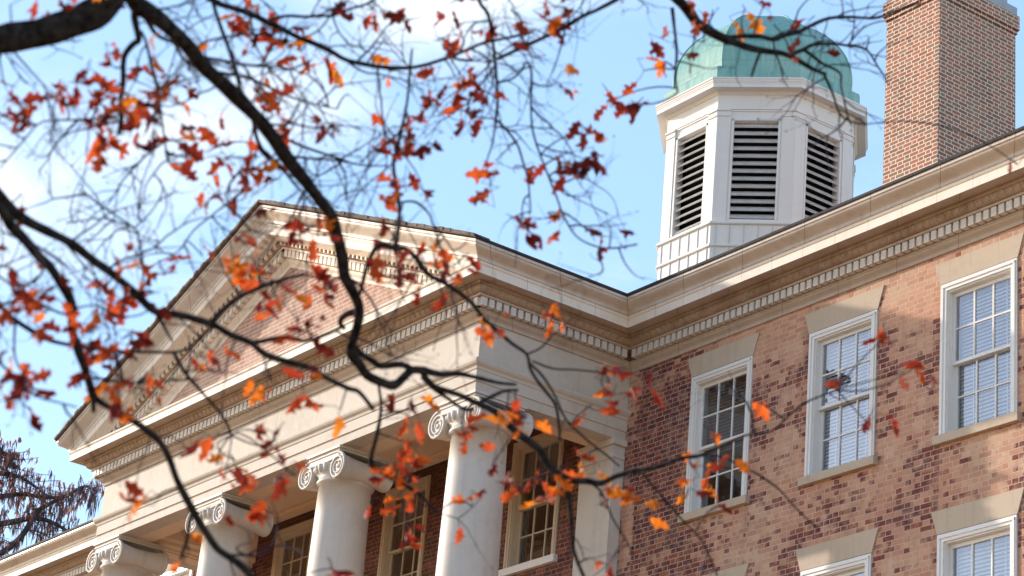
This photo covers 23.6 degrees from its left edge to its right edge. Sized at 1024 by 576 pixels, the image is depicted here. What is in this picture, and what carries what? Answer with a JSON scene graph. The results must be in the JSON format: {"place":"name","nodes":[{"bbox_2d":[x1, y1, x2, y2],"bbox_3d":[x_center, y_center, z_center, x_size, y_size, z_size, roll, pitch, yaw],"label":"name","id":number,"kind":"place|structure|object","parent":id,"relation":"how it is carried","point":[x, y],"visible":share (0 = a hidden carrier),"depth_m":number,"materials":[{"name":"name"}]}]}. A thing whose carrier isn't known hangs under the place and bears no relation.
{"place":"outdoors","nodes":[
{"label":"outdoors","id":0,"kind":"place"},
{"bbox_2d":[0,0,1023,557],"label":"sky","id":1,"kind":"structure","parent":0,"point":[609,55],"materials":[{"name":"blue"}]},
{"label":"ground","id":2,"kind":"structure","parent":0,"visible":0},
{"bbox_2d":[0,430,104,557],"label":"cypress tree","id":3,"kind":"object","parent":2,"relation":"on","point":[39,495],"visible":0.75,"depth_m":60.57,"materials":[{"name":"plant"}]},
{"bbox_2d":[0,0,1023,575],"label":"oak tree","id":4,"kind":"object","parent":2,"relation":"on","point":[70,22],"visible":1,"depth_m":8.89,"materials":[{"name":"orange plant"}]},
{"bbox_2d":[0,0,1023,575],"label":"brick building","id":5,"kind":"structure","parent":2,"relation":"on","point":[792,272],"depth_m":35.65,"materials":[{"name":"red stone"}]},
{"bbox_2d":[161,564,193,575],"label":"window","id":6,"kind":"structure","parent":5,"relation":"in","point":[181,571],"depth_m":46.18,"materials":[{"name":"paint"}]},
{"bbox_2d":[271,518,313,575],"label":"window","id":7,"kind":"structure","parent":5,"relation":"in","point":[280,562],"depth_m":43.24,"materials":[{"name":"beige paint"}]},
{"bbox_2d":[377,475,431,575],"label":"window","id":8,"kind":"structure","parent":5,"relation":"in","point":[390,524],"depth_m":40.42,"materials":[{"name":"beige paint"}]},
{"bbox_2d":[498,432,564,575],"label":"window","id":9,"kind":"structure","parent":5,"relation":"in","point":[512,565],"depth_m":37.60,"materials":[{"name":"beige paint"}]},
{"bbox_2d":[677,332,759,523],"bbox_3d":[2.990,2.006,34.308,0.378,2.500,1.520,21,-28,-32],"label":"window","id":10,"kind":"structure","parent":5,"relation":"in","point":[710,369],"depth_m":34.48,"materials":[{"name":"paint"}]},
{"bbox_2d":[704,563,748,575],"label":"window","id":11,"kind":"structure","parent":5,"relation":"in","point":[741,570],"depth_m":33.01,"materials":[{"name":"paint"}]},
{"bbox_2d":[796,528,878,575],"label":"window","id":12,"kind":"structure","parent":5,"relation":"in","point":[850,555],"depth_m":31.41,"materials":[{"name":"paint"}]},
{"bbox_2d":[797,285,884,487],"bbox_3d":[4.454,1.347,32.471,0.378,2.500,1.520,21,-28,-32],"label":"window","id":13,"kind":"structure","parent":5,"relation":"in","point":[856,315],"depth_m":32.58,"materials":[{"name":"paint"}]},
{"bbox_2d":[931,487,1023,575],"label":"window","id":14,"kind":"structure","parent":5,"relation":"in","point":[991,518],"depth_m":29.63,"materials":[{"name":"paint"}]},
{"bbox_2d":[932,232,1023,446],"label":"window","id":15,"kind":"structure","parent":5,"relation":"in","point":[996,263],"depth_m":30.73,"materials":[{"name":"paint"}]}
]}

